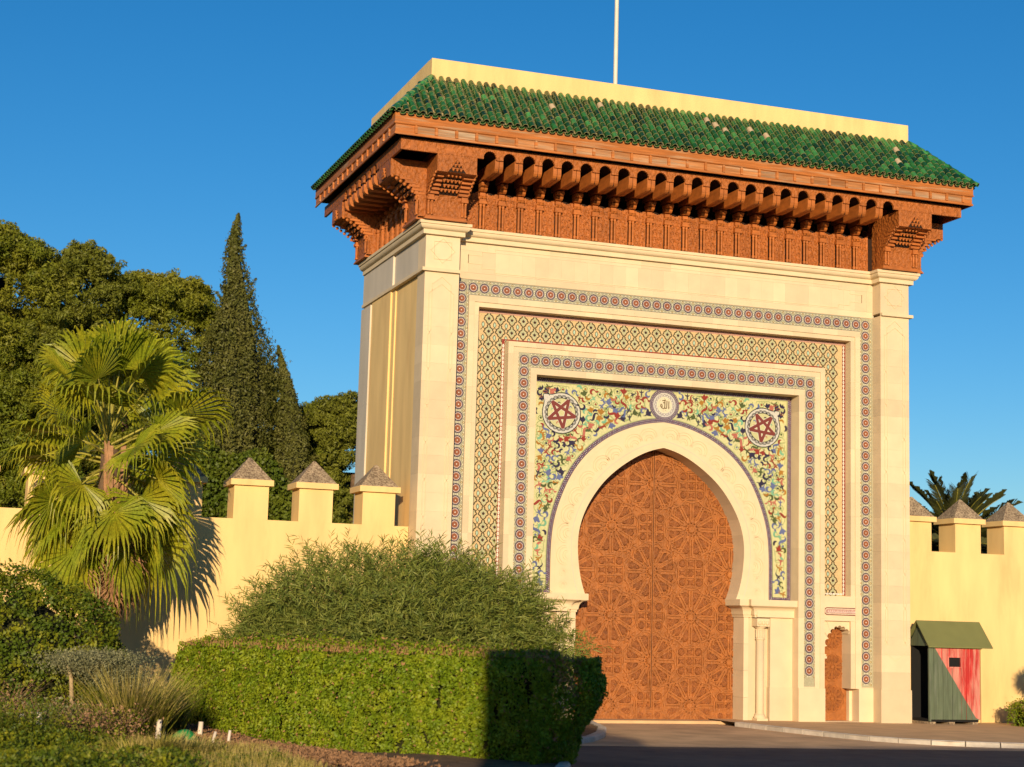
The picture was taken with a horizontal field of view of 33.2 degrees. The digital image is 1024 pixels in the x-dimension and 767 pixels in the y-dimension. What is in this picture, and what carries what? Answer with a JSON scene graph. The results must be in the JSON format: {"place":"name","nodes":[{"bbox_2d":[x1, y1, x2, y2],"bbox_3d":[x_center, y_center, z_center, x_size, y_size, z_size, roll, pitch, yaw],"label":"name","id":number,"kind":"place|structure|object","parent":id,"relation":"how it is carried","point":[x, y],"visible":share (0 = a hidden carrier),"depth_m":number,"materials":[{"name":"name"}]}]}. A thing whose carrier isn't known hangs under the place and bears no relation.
{"place":"outdoors","nodes":[
{"label":"outdoors","id":0,"kind":"place"},
{"bbox_2d":[6,719,596,766],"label":"planting bed","id":1,"kind":"object","parent":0,"point":[450,760],"visible":0.07,"depth_m":23.56,"materials":[{"name":"soil"}]},
{"bbox_2d":[0,677,64,724],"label":"perennial clump","id":2,"kind":"object","parent":1,"relation":"on","point":[8,699],"visible":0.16,"depth_m":25.55,"materials":[{"name":"green plant"}]},
{"bbox_2d":[1,693,102,728],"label":"perennial clump","id":3,"kind":"object","parent":1,"relation":"on","point":[42,704],"visible":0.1,"depth_m":25.10,"materials":[{"name":"green plant"}]},
{"bbox_2d":[0,696,115,747],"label":"perennial clump","id":4,"kind":"object","parent":1,"relation":"on","point":[10,721],"visible":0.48,"depth_m":23.29,"materials":[{"name":"green plant"}]},
{"bbox_2d":[0,558,132,714],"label":"broadleaf bush","id":5,"kind":"object","parent":1,"relation":"on","point":[30,624],"visible":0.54,"depth_m":26.63,"materials":[{"name":"green plant"}]},
{"bbox_2d":[19,644,167,718],"bbox_3d":[-6.368,4.691,25.901,2.276,1.504,1.871,4,-9,-19],"label":"shrub","id":6,"kind":"object","parent":1,"relation":"on","point":[81,660],"visible":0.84,"depth_m":25.76,"materials":[{"name":"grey plant"}]},
{"bbox_2d":[45,700,169,741],"bbox_3d":[-5.916,4.948,24.715,1.944,0.743,1.777,4,-9,-19],"label":"perennial clump","id":7,"kind":"object","parent":1,"relation":"on","point":[119,725],"visible":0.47,"depth_m":24.53,"materials":[{"name":"green plant"}]},
{"bbox_2d":[0,314,234,646],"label":"fan palm","id":8,"kind":"object","parent":1,"relation":"on","point":[97,546],"visible":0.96,"depth_m":30.53,"materials":[{"name":"green plant"}]},
{"bbox_2d":[51,661,217,738],"bbox_3d":[-5.563,4.730,25.460,2.657,1.178,2.484,4,-9,-19],"label":"grass clump","id":9,"kind":"object","parent":1,"relation":"on","point":[145,698],"visible":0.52,"depth_m":25.31,"materials":[{"name":"green plant"}]},
{"bbox_2d":[155,720,161,737],"bbox_3d":[-5.192,5.139,25.185,0.090,0.414,0.081,9,-11,-42],"label":"garden stake","id":10,"kind":"object","parent":1,"relation":"on","point":[158,726],"visible":0.56,"depth_m":25.17,"materials":[{"name":"white wood"}]},
{"bbox_2d":[89,729,228,755],"bbox_3d":[-4.663,4.794,22.794,1.830,0.349,1.865,4,-9,-19],"label":"grass clump","id":11,"kind":"object","parent":1,"relation":"on","point":[151,743],"visible":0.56,"depth_m":22.68,"materials":[{"name":"green plant"}]},
{"bbox_2d":[123,675,208,734],"bbox_3d":[-5.521,5.023,26.784,1.810,0.972,1.672,4,-9,-19],"label":"grass clump","id":12,"kind":"object","parent":1,"relation":"on","point":[179,723],"visible":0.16,"depth_m":26.77,"materials":[{"name":"green plant"}]},
{"bbox_2d":[172,729,197,739],"bbox_3d":[-4.778,5.172,25.085,0.398,0.240,0.377,-2,-9,21],"label":"green bundle","id":13,"kind":"object","parent":1,"relation":"on","point":[191,733],"visible":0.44,"depth_m":25.02,"materials":[{"name":"plastic"}]},
{"bbox_2d":[197,721,203,734],"bbox_3d":[-4.816,5.382,26.502,0.089,0.324,0.080,9,-11,-42],"label":"garden stake","id":14,"kind":"object","parent":1,"relation":"on","point":[200,728],"visible":0.58,"depth_m":26.48,"materials":[{"name":"white wood"}]},
{"bbox_2d":[84,738,337,766],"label":"dry grass","id":15,"kind":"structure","parent":1,"relation":"on","point":[295,761],"depth_m":21.74,"materials":[{"name":"yellow plant"}]},
{"bbox_2d":[227,730,231,740],"bbox_3d":[-4.140,5.216,25.096,0.069,0.294,0.048,4,-9,-19],"label":"garden stake","id":16,"kind":"object","parent":1,"relation":"on","point":[229,735],"visible":0.61,"depth_m":25.09,"materials":[{"name":"white wood"}]},
{"bbox_2d":[167,722,458,766],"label":"leaf litter","id":17,"kind":"object","parent":1,"relation":"on","point":[342,759],"visible":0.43,"depth_m":23.24,"materials":[{"name":"brown plant"}]},
{"bbox_2d":[168,627,608,764],"bbox_3d":[-2.714,4.728,26.728,2.411,1.880,10.311,8,-10,-39],"label":"clipped hedge","id":18,"kind":"object","parent":1,"relation":"on","point":[438,698],"visible":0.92,"depth_m":24.52,"materials":[{"name":"green plant"}]},
{"bbox_2d":[189,523,614,731],"bbox_3d":[-1.874,4.356,30.584,7.517,3.779,4.210,4,-9,-19],"label":"feathery shrub","id":19,"kind":"object","parent":1,"relation":"on","point":[430,586],"visible":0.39,"depth_m":29.76,"materials":[{"name":"green plant"}]},
{"bbox_2d":[0,0,1023,516],"label":"sky","id":20,"kind":"structure","parent":0,"point":[142,130],"materials":[{"name":"blue"}]},
{"bbox_2d":[571,746,1023,766],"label":"road","id":21,"kind":"structure","parent":0,"point":[612,756],"depth_m":27.17,"materials":[{"name":"grey asphalt"}]},
{"bbox_2d":[580,723,1023,750],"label":"driveway","id":22,"kind":"structure","parent":0,"point":[669,735],"depth_m":31.28,"materials":[{"name":"grey asphalt"}]},
{"bbox_2d":[714,719,1023,743],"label":"pavement","id":23,"kind":"structure","parent":0,"point":[993,732],"depth_m":34.84,"materials":[{"name":"concrete"}]},
{"bbox_2d":[910,620,992,724],"bbox_3d":[9.678,6.402,38.039,1.650,2.255,0.950,4,-9,-19],"label":"sentry box","id":24,"kind":"object","parent":23,"relation":"on","point":[946,672],"visible":0.97,"depth_m":37.75,"materials":[{"name":"green paint"}]},
{"bbox_2d":[947,656,961,667],"bbox_3d":[9.712,6.119,37.690,0.360,0.250,0.032,4,-9,-19],"label":"window frame","id":25,"kind":"structure","parent":24,"relation":"in","point":[949,656],"depth_m":37.68,"materials":[{"name":"red paint"}]},
{"bbox_2d":[1005,696,1023,726],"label":"hedge","id":26,"kind":"object","parent":23,"relation":"on","point":[1018,715],"visible":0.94,"depth_m":37.53,"materials":[{"name":"green plant"}]},
{"label":"ground","id":27,"kind":"structure","parent":0,"visible":0},
{"bbox_2d":[0,219,85,507],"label":"pine tree","id":28,"kind":"object","parent":27,"relation":"on","point":[22,257],"visible":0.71,"depth_m":50.82,"materials":[{"name":"green plant"}]},
{"bbox_2d":[22,239,138,495],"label":"pine tree","id":29,"kind":"object","parent":27,"relation":"on","point":[93,265],"visible":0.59,"depth_m":51.34,"materials":[{"name":"green plant"}]},
{"bbox_2d":[77,268,190,474],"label":"pine tree","id":30,"kind":"object","parent":27,"relation":"on","point":[133,301],"visible":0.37,"depth_m":52.56,"materials":[{"name":"green plant"}]},
{"bbox_2d":[0,725,293,766],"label":"ground cover","id":31,"kind":"object","parent":27,"relation":"on","point":[77,751],"visible":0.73,"depth_m":20.64,"materials":[{"name":"green plant"}]},
{"bbox_2d":[122,268,221,475],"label":"pine tree","id":32,"kind":"object","parent":27,"relation":"on","point":[199,308],"visible":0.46,"depth_m":53.05,"materials":[{"name":"green plant"}]},
{"bbox_2d":[59,438,291,520],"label":"ivy bank","id":33,"kind":"structure","parent":27,"relation":"on","point":[280,503],"depth_m":50.61,"materials":[{"name":"green plant"}]},
{"bbox_2d":[0,277,354,520],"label":"dark thicket","id":34,"kind":"object","parent":27,"relation":"on","point":[12,313],"visible":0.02,"depth_m":52.73,"materials":[{"name":"green plant"}]},
{"bbox_2d":[0,451,407,698],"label":"crenellated wall","id":35,"kind":"structure","parent":27,"relation":"on","point":[246,538],"depth_m":33.42,"materials":[{"name":"yellow paint"}]},
{"bbox_2d":[185,212,292,517],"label":"cypress tree","id":36,"kind":"object","parent":27,"relation":"on","point":[238,371],"visible":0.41,"depth_m":52.08,"materials":[{"name":"green plant"}]},
{"bbox_2d":[256,359,282,482],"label":"pine tree","id":37,"kind":"object","parent":27,"relation":"on","point":[274,424],"visible":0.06,"depth_m":54.05,"materials":[{"name":"green plant"}]},
{"bbox_2d":[270,345,317,484],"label":"cypress tree","id":38,"kind":"object","parent":27,"relation":"on","point":[294,458],"visible":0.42,"depth_m":52.28,"materials":[{"name":"green plant"}]},
{"bbox_2d":[274,400,344,511],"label":"pine tree","id":39,"kind":"object","parent":27,"relation":"on","point":[303,410],"visible":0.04,"depth_m":54.68,"materials":[{"name":"green plant"}]},
{"bbox_2d":[304,389,357,523],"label":"pine tree","id":40,"kind":"object","parent":27,"relation":"on","point":[329,416],"visible":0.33,"depth_m":52.85,"materials":[{"name":"green plant"}]},
{"bbox_2d":[549,721,606,766],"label":"kerb","id":41,"kind":"structure","parent":27,"relation":"on","point":[599,733],"depth_m":29.89,"materials":[{"name":"grey concrete"}]},
{"bbox_2d":[311,58,978,724],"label":"palace gate","id":42,"kind":"structure","parent":27,"relation":"on","point":[633,372],"depth_m":37.03,"materials":[{"name":"stone"}]},
{"bbox_2d":[613,0,618,83],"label":"flagpole","id":43,"kind":"object","parent":42,"relation":"on","point":[615,62],"visible":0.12,"depth_m":39.45,"materials":[{"name":"metal"}]},
{"bbox_2d":[571,440,738,719],"bbox_3d":[3.048,4.134,37.080,5.208,7.104,0.116,4,-9,-19],"label":"great door","id":44,"kind":"structure","parent":42,"relation":"in","point":[655,544],"depth_m":37.05,"materials":[{"name":"brown wood"}]},
{"bbox_2d":[825,627,845,720],"bbox_3d":[7.032,6.290,37.742,0.900,2.210,0.094,4,-9,-19],"label":"side door","id":45,"kind":"structure","parent":42,"relation":"in","point":[835,695],"depth_m":37.71,"materials":[{"name":"brown wood"}]},
{"bbox_2d":[735,722,1023,748],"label":"kerb","id":46,"kind":"structure","parent":27,"relation":"on","point":[883,738],"depth_m":31.85,"materials":[{"name":"grey concrete"}]},
{"bbox_2d":[909,470,1022,553],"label":"date palm","id":47,"kind":"object","parent":27,"relation":"on","point":[974,502],"visible":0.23,"depth_m":53.22,"materials":[{"name":"green plant"}]},
{"bbox_2d":[910,497,1023,722],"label":"crenellated wall","id":48,"kind":"structure","parent":27,"relation":"on","point":[959,576],"depth_m":39.05,"materials":[{"name":"yellow paint"}]}
]}

